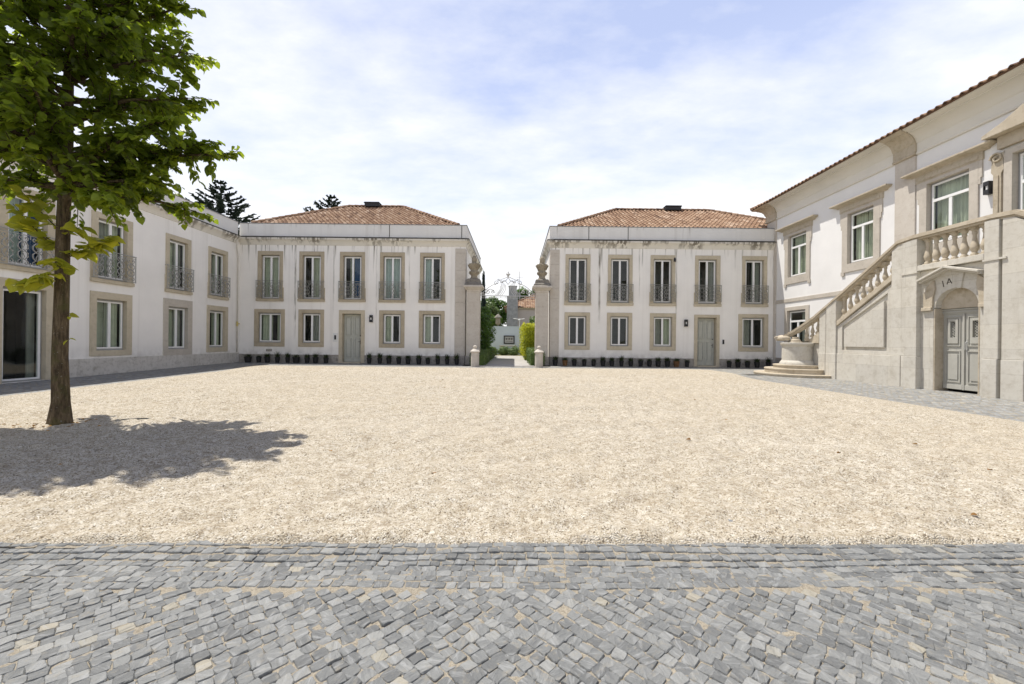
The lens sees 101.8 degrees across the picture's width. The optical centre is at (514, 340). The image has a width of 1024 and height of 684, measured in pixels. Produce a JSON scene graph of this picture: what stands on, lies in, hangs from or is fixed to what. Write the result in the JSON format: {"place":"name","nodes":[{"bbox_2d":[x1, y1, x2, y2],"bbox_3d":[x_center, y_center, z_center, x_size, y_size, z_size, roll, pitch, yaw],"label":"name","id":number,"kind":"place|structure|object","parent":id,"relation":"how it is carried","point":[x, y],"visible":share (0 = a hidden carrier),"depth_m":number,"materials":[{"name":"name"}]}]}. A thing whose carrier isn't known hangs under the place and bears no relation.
{"place":"outdoors","nodes":[
{"label":"outdoors","id":0,"kind":"place"},
{"bbox_2d":[239,202,482,363],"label":"pavilion house","id":1,"kind":"structure","parent":0,"point":[348,284],"depth_m":22.80,"materials":[{"name":"white paint"}]},
{"bbox_2d":[255,251,283,300],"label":"window","id":2,"kind":"structure","parent":1,"relation":"in","point":[269,280],"depth_m":22.83,"materials":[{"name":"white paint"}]},
{"bbox_2d":[254,309,284,346],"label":"window","id":3,"kind":"structure","parent":1,"relation":"in","point":[269,324],"depth_m":22.89,"materials":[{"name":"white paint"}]},
{"bbox_2d":[297,251,324,301],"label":"window","id":4,"kind":"structure","parent":1,"relation":"in","point":[311,288],"depth_m":22.88,"materials":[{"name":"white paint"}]},
{"bbox_2d":[298,309,323,346],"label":"window","id":5,"kind":"structure","parent":1,"relation":"in","point":[310,322],"depth_m":22.88,"materials":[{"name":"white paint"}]},
{"bbox_2d":[338,310,364,362],"bbox_3d":[-8.923,-0.219,22.930,1.410,2.950,0.460,1,0,0],"label":"door","id":6,"kind":"structure","parent":1,"relation":"in","point":[351,322],"depth_m":23.00,"materials":[{"name":"grey paint"}]},
{"bbox_2d":[338,252,365,301],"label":"window","id":7,"kind":"structure","parent":1,"relation":"in","point":[352,288],"depth_m":22.88,"materials":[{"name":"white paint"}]},
{"bbox_2d":[378,252,405,302],"bbox_3d":[-6.699,-3.490,22.895,1.470,2.742,0.495,1,0,0],"label":"window","id":8,"kind":"structure","parent":1,"relation":"in","point":[392,264],"depth_m":22.88,"materials":[{"name":"white paint"}]},
{"bbox_2d":[379,310,404,347],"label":"window","id":9,"kind":"structure","parent":1,"relation":"in","point":[391,322],"depth_m":22.89,"materials":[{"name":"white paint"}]},
{"bbox_2d":[418,253,444,302],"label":"window","id":10,"kind":"structure","parent":1,"relation":"in","point":[432,265],"depth_m":22.88,"materials":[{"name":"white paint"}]},
{"bbox_2d":[419,311,444,347],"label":"window","id":11,"kind":"structure","parent":1,"relation":"in","point":[431,323],"depth_m":22.89,"materials":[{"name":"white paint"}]},
{"bbox_2d":[484,356,533,365],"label":"path","id":12,"kind":"structure","parent":0,"point":[508,361],"depth_m":26.22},
{"bbox_2d":[0,362,1023,521],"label":"cobbles","id":13,"kind":"object","parent":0,"point":[970,402],"visible":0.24,"depth_m":12.76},
{"bbox_2d":[243,354,251,361],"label":"potted plant","id":14,"kind":"object","parent":13,"relation":"on","point":[247,358],"visible":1,"depth_m":22.31,"materials":[{"name":"black plant"}]},
{"bbox_2d":[256,355,261,362],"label":"potted plant","id":15,"kind":"object","parent":13,"relation":"on","point":[258,358],"visible":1,"depth_m":22.35,"materials":[{"name":"black plant"}]},
{"bbox_2d":[264,352,270,362],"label":"potted plant","id":16,"kind":"object","parent":13,"relation":"on","point":[267,358],"visible":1,"depth_m":22.31,"materials":[{"name":"black plant"}]},
{"bbox_2d":[275,352,280,362],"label":"potted plant","id":17,"kind":"object","parent":13,"relation":"on","point":[277,357],"visible":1,"depth_m":22.35,"materials":[{"name":"black plant"}]},
{"bbox_2d":[285,353,289,362],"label":"potted plant","id":18,"kind":"object","parent":13,"relation":"on","point":[287,358],"visible":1,"depth_m":22.37,"materials":[{"name":"black plant"}]},
{"bbox_2d":[292,354,300,362],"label":"potted plant","id":19,"kind":"object","parent":13,"relation":"on","point":[295,358],"visible":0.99,"depth_m":22.30,"materials":[{"name":"black plant"}]},
{"bbox_2d":[304,354,309,362],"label":"potted plant","id":20,"kind":"object","parent":13,"relation":"on","point":[307,359],"visible":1,"depth_m":22.32,"materials":[{"name":"black plant"}]},
{"bbox_2d":[312,353,318,362],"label":"potted plant","id":21,"kind":"object","parent":13,"relation":"on","point":[315,357],"visible":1,"depth_m":22.33,"materials":[{"name":"black plant"}]},
{"bbox_2d":[322,354,328,362],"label":"potted plant","id":22,"kind":"object","parent":13,"relation":"on","point":[325,358],"visible":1,"depth_m":22.34,"materials":[{"name":"black plant"}]},
{"bbox_2d":[366,353,371,363],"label":"potted plant","id":23,"kind":"object","parent":13,"relation":"on","point":[369,356],"visible":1,"depth_m":22.34,"materials":[{"name":"black plant"}]},
{"bbox_2d":[377,353,383,363],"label":"potted plant","id":24,"kind":"object","parent":13,"relation":"on","point":[380,357],"visible":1,"depth_m":22.34,"materials":[{"name":"black plant"}]},
{"bbox_2d":[386,355,391,363],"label":"potted plant","id":25,"kind":"object","parent":13,"relation":"on","point":[388,358],"visible":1,"depth_m":22.34,"materials":[{"name":"black plant"}]},
{"bbox_2d":[396,356,401,363],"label":"potted plant","id":26,"kind":"object","parent":13,"relation":"on","point":[399,358],"visible":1,"depth_m":22.30,"materials":[{"name":"black plant"}]},
{"bbox_2d":[405,354,410,363],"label":"potted plant","id":27,"kind":"object","parent":13,"relation":"on","point":[407,358],"visible":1,"depth_m":22.34,"materials":[{"name":"black plant"}]},
{"bbox_2d":[416,355,421,363],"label":"potted plant","id":28,"kind":"object","parent":13,"relation":"on","point":[418,359],"visible":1,"depth_m":22.30,"materials":[{"name":"black plant"}]},
{"bbox_2d":[434,353,439,363],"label":"potted plant","id":29,"kind":"object","parent":13,"relation":"on","point":[437,359],"visible":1,"depth_m":22.34,"materials":[{"name":"black plant"}]},
{"bbox_2d":[445,354,449,364],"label":"potted plant","id":30,"kind":"object","parent":13,"relation":"on","point":[447,356],"visible":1,"depth_m":22.35,"materials":[{"name":"black plant"}]},
{"bbox_2d":[454,353,459,364],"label":"potted plant","id":31,"kind":"object","parent":13,"relation":"on","point":[456,358],"visible":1,"depth_m":22.33,"materials":[{"name":"black plant"}]},
{"bbox_2d":[463,256,483,364],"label":"gate pillar","id":32,"kind":"structure","parent":13,"relation":"on","point":[473,286],"depth_m":22.54,"materials":[{"name":"stone"}]},
{"bbox_2d":[470,345,479,366],"bbox_3d":[-1.978,0.794,20.850,0.500,1.170,0.500,1,0,0],"label":"bollard","id":33,"kind":"object","parent":13,"relation":"on","point":[475,352],"visible":0.96,"depth_m":20.68,"materials":[{"name":"stone"}]},
{"bbox_2d":[0,365,1023,545],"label":"gravel","id":34,"kind":"structure","parent":13,"relation":"on","point":[580,456],"depth_m":4.36,"materials":[{"name":"beige gravel"}]},
{"bbox_2d":[0,0,244,425],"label":"linden tree","id":35,"kind":"object","parent":34,"relation":"on","point":[80,41],"visible":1,"depth_m":5.91,"materials":[{"name":"green plant"}]},
{"bbox_2d":[0,376,992,515],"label":"fallen leaves","id":36,"kind":"object","parent":34,"relation":"on","point":[33,425],"visible":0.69,"depth_m":5.82,"materials":[{"name":"brown plant"}]},
{"bbox_2d":[0,540,1023,683],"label":"setts","id":37,"kind":"structure","parent":13,"relation":"on","point":[967,608],"depth_m":1.96,"materials":[{"name":"grey stone"}]},
{"bbox_2d":[0,540,1023,683],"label":"joint sand","id":38,"kind":"structure","parent":37,"relation":"on","point":[563,610],"depth_m":2.16,"materials":[{"name":"beige sand"}]},
{"bbox_2d":[534,346,543,367],"bbox_3d":[1.231,0.828,20.950,0.500,1.170,0.500,1,0,0],"label":"bollard","id":39,"kind":"object","parent":13,"relation":"on","point":[538,352],"visible":0.94,"depth_m":20.78,"materials":[{"name":"stone"}]},
{"bbox_2d":[532,257,551,365],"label":"gate pillar","id":40,"kind":"structure","parent":13,"relation":"on","point":[541,287],"depth_m":22.54,"materials":[{"name":"stone"}]},
{"bbox_2d":[480,272,535,297],"bbox_3d":[-0.358,-3.089,22.849,3.060,1.470,0.269,1,0,0],"label":"iron overthrow","id":41,"kind":"object","parent":40,"relation":"attached to","point":[501,287],"visible":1,"depth_m":22.84,"materials":[{"name":"metal"}]},
{"bbox_2d":[552,356,558,365],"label":"potted plant","id":42,"kind":"object","parent":13,"relation":"on","point":[555,360],"visible":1,"depth_m":22.31,"materials":[{"name":"black plant"}]},
{"bbox_2d":[562,357,568,365],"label":"potted plant","id":43,"kind":"object","parent":13,"relation":"on","point":[564,361],"visible":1,"depth_m":22.30,"materials":[{"name":"brown plant"}]},
{"bbox_2d":[571,358,576,365],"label":"potted plant","id":44,"kind":"object","parent":13,"relation":"on","point":[574,361],"visible":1,"depth_m":22.33,"materials":[{"name":"black plant"}]},
{"bbox_2d":[591,359,595,365],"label":"potted plant","id":45,"kind":"object","parent":13,"relation":"on","point":[593,361],"visible":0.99,"depth_m":22.33,"materials":[{"name":"black plant"}]},
{"bbox_2d":[600,357,605,365],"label":"potted plant","id":46,"kind":"object","parent":13,"relation":"on","point":[602,361],"visible":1,"depth_m":22.36,"materials":[{"name":"black plant"}]},
{"bbox_2d":[609,357,614,365],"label":"potted plant","id":47,"kind":"object","parent":13,"relation":"on","point":[611,361],"visible":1,"depth_m":22.30,"materials":[{"name":"black plant"}]},
{"bbox_2d":[618,356,623,365],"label":"potted plant","id":48,"kind":"object","parent":13,"relation":"on","point":[621,361],"visible":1,"depth_m":22.37,"materials":[{"name":"black plant"}]},
{"bbox_2d":[628,358,633,366],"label":"potted plant","id":49,"kind":"object","parent":13,"relation":"on","point":[630,362],"visible":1,"depth_m":22.32,"materials":[{"name":"black plant"}]},
{"bbox_2d":[638,358,644,366],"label":"potted plant","id":50,"kind":"object","parent":13,"relation":"on","point":[640,361],"visible":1,"depth_m":22.35,"materials":[{"name":"black plant"}]},
{"bbox_2d":[646,359,652,366],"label":"potted plant","id":51,"kind":"object","parent":13,"relation":"on","point":[649,362],"visible":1,"depth_m":22.36,"materials":[{"name":"black plant"}]},
{"bbox_2d":[655,357,660,366],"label":"potted plant","id":52,"kind":"object","parent":13,"relation":"on","point":[658,362],"visible":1,"depth_m":22.34,"materials":[{"name":"black plant"}]},
{"bbox_2d":[664,357,670,366],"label":"potted plant","id":53,"kind":"object","parent":13,"relation":"on","point":[667,362],"visible":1,"depth_m":22.31,"materials":[{"name":"black plant"}]},
{"bbox_2d":[673,357,679,366],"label":"potted plant","id":54,"kind":"object","parent":13,"relation":"on","point":[676,361],"visible":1,"depth_m":22.31,"materials":[{"name":"brown plant"}]},
{"bbox_2d":[726,360,731,367],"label":"potted plant","id":55,"kind":"object","parent":13,"relation":"on","point":[729,363],"visible":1,"depth_m":22.32,"materials":[{"name":"black plant"}]},
{"bbox_2d":[735,358,740,367],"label":"potted plant","id":56,"kind":"object","parent":13,"relation":"on","point":[737,363],"visible":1,"depth_m":22.34,"materials":[{"name":"black plant"}]},
{"bbox_2d":[745,360,751,367],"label":"potted plant","id":57,"kind":"object","parent":13,"relation":"on","point":[747,364],"visible":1,"depth_m":22.33,"materials":[{"name":"black plant"}]},
{"bbox_2d":[753,359,760,367],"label":"potted plant","id":58,"kind":"object","parent":13,"relation":"on","point":[756,363],"visible":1,"depth_m":22.33,"materials":[{"name":"black plant"}]},
{"bbox_2d":[765,357,770,365],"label":"potted plant","id":59,"kind":"object","parent":13,"relation":"on","point":[768,362],"visible":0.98,"depth_m":22.33,"materials":[{"name":"black plant"}]},
{"bbox_2d":[753,209,1023,400],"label":"stone staircase","id":60,"kind":"structure","parent":13,"relation":"on","point":[919,317],"depth_m":12.19,"materials":[{"name":"beige stone"}]},
{"bbox_2d":[942,307,978,391],"bbox_3d":[12.525,0.222,11.590,0.126,2.300,1.220,1,0,0],"label":"door","id":61,"kind":"structure","parent":60,"relation":"in","point":[960,352],"depth_m":11.68,"materials":[{"name":"grey paint"}]},
{"bbox_2d":[5,0,1023,325],"label":"sky","id":62,"kind":"structure","parent":0,"point":[508,121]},
{"bbox_2d":[504,286,534,325],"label":"mauve house","id":63,"kind":"structure","parent":0,"point":[517,309],"depth_m":49.75,"materials":[{"name":"stone"}]},
{"bbox_2d":[538,205,775,367],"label":"pavilion house","id":64,"kind":"structure","parent":0,"point":[694,286],"depth_m":22.80,"materials":[{"name":"white paint"}]},
{"bbox_2d":[564,312,589,349],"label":"window","id":65,"kind":"structure","parent":64,"relation":"in","point":[577,324],"depth_m":22.89,"materials":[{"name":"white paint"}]},
{"bbox_2d":[564,254,590,304],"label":"window","id":66,"kind":"structure","parent":64,"relation":"in","point":[577,291],"depth_m":22.88,"materials":[{"name":"white paint"}]},
{"bbox_2d":[607,313,631,349],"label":"window","id":67,"kind":"structure","parent":64,"relation":"in","point":[619,325],"depth_m":22.89,"materials":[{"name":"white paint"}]},
{"bbox_2d":[607,255,633,305],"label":"window","id":68,"kind":"structure","parent":64,"relation":"in","point":[620,267],"depth_m":22.88,"materials":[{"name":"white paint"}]},
{"bbox_2d":[649,255,675,305],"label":"window","id":69,"kind":"structure","parent":64,"relation":"in","point":[662,292],"depth_m":22.88,"materials":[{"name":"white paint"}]},
{"bbox_2d":[649,313,675,350],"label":"window","id":70,"kind":"structure","parent":64,"relation":"in","point":[662,325],"depth_m":22.88,"materials":[{"name":"white paint"}]},
{"bbox_2d":[694,315,719,366],"bbox_3d":[10.525,0.011,22.930,1.390,2.900,0.460,1,0,0],"label":"door","id":71,"kind":"structure","parent":64,"relation":"in","point":[706,327],"depth_m":23.00,"materials":[{"name":"grey paint"}]},
{"bbox_2d":[694,255,721,306],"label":"window","id":72,"kind":"structure","parent":64,"relation":"in","point":[707,268],"depth_m":22.88,"materials":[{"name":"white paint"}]},
{"bbox_2d":[738,314,767,351],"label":"window","id":73,"kind":"structure","parent":64,"relation":"in","point":[752,328],"depth_m":22.89,"materials":[{"name":"white paint"}]},
{"bbox_2d":[741,256,768,306],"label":"window","id":74,"kind":"structure","parent":64,"relation":"in","point":[754,293],"depth_m":22.88,"materials":[{"name":"white paint"}]},
{"bbox_2d":[750,58,1023,363],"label":"manor house","id":75,"kind":"structure","parent":0,"point":[839,226],"depth_m":15.45,"materials":[{"name":"white paint"}]},
{"bbox_2d":[775,214,817,287],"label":"window","id":76,"kind":"structure","parent":75,"relation":"in","point":[797,235],"depth_m":21.04,"materials":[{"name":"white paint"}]},
{"bbox_2d":[784,305,809,342],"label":"window","id":77,"kind":"structure","parent":75,"relation":"in","point":[795,316],"depth_m":21.56,"materials":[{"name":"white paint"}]},
{"bbox_2d":[829,184,891,275],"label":"window","id":78,"kind":"structure","parent":75,"relation":"in","point":[860,215],"depth_m":17.20,"materials":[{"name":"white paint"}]},
{"bbox_2d":[900,139,996,252],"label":"window","id":79,"kind":"structure","parent":75,"relation":"in","point":[947,189],"depth_m":13.67,"materials":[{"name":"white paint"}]},
{"bbox_2d":[981,103,1023,213],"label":"window","id":80,"kind":"structure","parent":75,"relation":"in","point":[1008,190],"depth_m":11.89,"materials":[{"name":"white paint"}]},
{"label":"ground","id":81,"kind":"structure","parent":0,"visible":0},
{"bbox_2d":[0,147,240,383],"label":"wing house","id":82,"kind":"structure","parent":81,"relation":"on","point":[160,289],"depth_m":16.44,"materials":[{"name":"white paint"}]},
{"bbox_2d":[0,277,53,383],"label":"window","id":83,"kind":"structure","parent":82,"relation":"in","point":[25,318],"depth_m":13.40,"materials":[{"name":"black glass"}]},
{"bbox_2d":[0,188,55,273],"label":"window","id":84,"kind":"structure","parent":82,"relation":"in","point":[18,251],"depth_m":12.83,"materials":[{"name":"white paint"}]},
{"bbox_2d":[89,290,132,355],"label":"window","id":85,"kind":"structure","parent":82,"relation":"in","point":[110,318],"depth_m":15.63,"materials":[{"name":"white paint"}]},
{"bbox_2d":[90,210,136,286],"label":"window","id":86,"kind":"structure","parent":82,"relation":"in","point":[117,269],"depth_m":15.71,"materials":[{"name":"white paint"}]},
{"bbox_2d":[163,298,192,355],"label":"window","id":87,"kind":"structure","parent":82,"relation":"in","point":[177,314],"depth_m":18.77,"materials":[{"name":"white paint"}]},
{"bbox_2d":[164,233,194,294],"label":"window","id":88,"kind":"structure","parent":82,"relation":"in","point":[178,269],"depth_m":18.71,"materials":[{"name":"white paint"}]},
{"bbox_2d":[206,305,227,351],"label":"window","id":89,"kind":"structure","parent":82,"relation":"in","point":[217,316],"depth_m":21.44,"materials":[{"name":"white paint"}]},
{"bbox_2d":[207,246,230,299],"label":"window","id":90,"kind":"structure","parent":82,"relation":"in","point":[217,288],"depth_m":21.23,"materials":[{"name":"white paint"}]},
{"bbox_2d":[185,180,259,234],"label":"norfolk pine","id":91,"kind":"object","parent":81,"relation":"on","point":[220,207],"visible":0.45,"depth_m":49.37,"materials":[{"name":"green plant"}]},
{"bbox_2d":[303,195,342,211],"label":"norfolk pine","id":92,"kind":"object","parent":81,"relation":"on","point":[331,203],"visible":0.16,"depth_m":58.85,"materials":[{"name":"green plant"}]},
{"bbox_2d":[481,270,486,306],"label":"cypress","id":93,"kind":"object","parent":81,"relation":"on","point":[483,300],"visible":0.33,"depth_m":51.88,"materials":[{"name":"green plant"}]},
{"bbox_2d":[485,301,500,325],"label":"garden tree","id":94,"kind":"object","parent":81,"relation":"on","point":[494,309],"visible":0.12,"depth_m":55.25,"materials":[{"name":"green plant"}]},
{"bbox_2d":[481,296,506,325],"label":"garden tree","id":95,"kind":"object","parent":81,"relation":"on","point":[499,304],"visible":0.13,"depth_m":60.71,"materials":[{"name":"green plant"}]},
{"bbox_2d":[517,286,534,299],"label":"garden tree","id":96,"kind":"object","parent":81,"relation":"on","point":[524,294],"visible":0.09,"depth_m":66.73,"materials":[{"name":"green plant"}]},
{"label":"bed soil","id":97,"kind":"structure","parent":0,"visible":0},
{"bbox_2d":[469,352,487,364],"bbox_3d":[-1.938,0.979,22.576,0.980,0.844,1.707,1,0,0],"label":"box hedge","id":98,"kind":"object","parent":97,"relation":"on","point":[483,360],"visible":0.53,"depth_m":21.91,"materials":[{"name":"green plant"}]},
{"bbox_2d":[480,348,491,363],"bbox_3d":[-1.965,0.910,25.589,1.090,0.932,3.845,1,0,0],"label":"box hedge","id":99,"kind":"object","parent":97,"relation":"on","point":[488,351],"visible":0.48,"depth_m":25.44,"materials":[{"name":"green plant"}]},
{"bbox_2d":[480,306,495,355],"bbox_3d":[-2.118,-0.588,29.559,1.812,3.834,4.241,1,0,0],"label":"dark bush","id":100,"kind":"object","parent":97,"relation":"on","point":[486,341],"visible":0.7,"depth_m":28.23,"materials":[{"name":"green plant"}]},
{"bbox_2d":[491,346,496,359],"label":"box hedge","id":101,"kind":"object","parent":97,"relation":"on","point":[493,350],"visible":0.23,"depth_m":31.68,"materials":[{"name":"green plant"}]},
{"bbox_2d":[518,323,534,359],"bbox_3d":[1.191,-0.050,32.496,1.852,2.751,8.951,1,0,0],"label":"tall hedge","id":102,"kind":"object","parent":97,"relation":"on","point":[527,332],"visible":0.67,"depth_m":28.48,"materials":[{"name":"yellow plant"}]},
{"bbox_2d":[526,348,534,362],"bbox_3d":[1.192,0.905,24.989,1.043,1.010,1.703,1,0,0],"label":"box hedge","id":103,"kind":"object","parent":97,"relation":"on","point":[528,349],"visible":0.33,"depth_m":24.81,"materials":[{"name":"green plant"}]},
{"bbox_2d":[528,350,545,365],"bbox_3d":[1.223,0.963,22.868,1.008,0.962,1.514,1,0,0],"label":"box hedge","id":104,"kind":"object","parent":97,"relation":"on","point":[531,359],"visible":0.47,"depth_m":22.31,"materials":[{"name":"green plant"}]},
{"label":"lawn","id":105,"kind":"structure","parent":0,"visible":0},
{"bbox_2d":[490,314,503,325],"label":"garden tree","id":106,"kind":"object","parent":105,"relation":"on","point":[494,320],"visible":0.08,"depth_m":46.19,"materials":[{"name":"green plant"}]},
{"bbox_2d":[494,314,501,325],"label":"garden lantern","id":107,"kind":"object","parent":105,"relation":"on","point":[497,316],"visible":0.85,"depth_m":43.31,"materials":[{"name":"beige stone"}]},
{"bbox_2d":[498,346,509,354],"bbox_3d":[-0.997,0.934,37.894,1.114,0.987,1.364,1,0,0],"label":"shrub","id":108,"kind":"object","parent":105,"relation":"on","point":[502,350],"visible":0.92,"depth_m":37.56,"materials":[{"name":"green plant"}]},
{"bbox_2d":[488,326,522,354],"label":"garden wall","id":109,"kind":"structure","parent":105,"relation":"on","point":[501,332],"depth_m":40.08,"materials":[{"name":"white paint"}]},
{"bbox_2d":[504,336,514,343],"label":"relief panel","id":110,"kind":"object","parent":109,"relation":"attached to","point":[509,339],"visible":1,"depth_m":40.01,"materials":[{"name":"grey stone"}]},
{"bbox_2d":[507,345,518,355],"bbox_3d":[-0.109,0.899,37.661,1.331,1.076,1.208,1,0,0],"label":"shrub","id":111,"kind":"object","parent":105,"relation":"on","point":[513,351],"visible":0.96,"depth_m":37.41,"materials":[{"name":"green plant"}]},
{"bbox_2d":[529,316,534,323],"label":"garden tree","id":112,"kind":"object","parent":105,"relation":"on","point":[532,320],"visible":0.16,"depth_m":41.76,"materials":[{"name":"green plant"}]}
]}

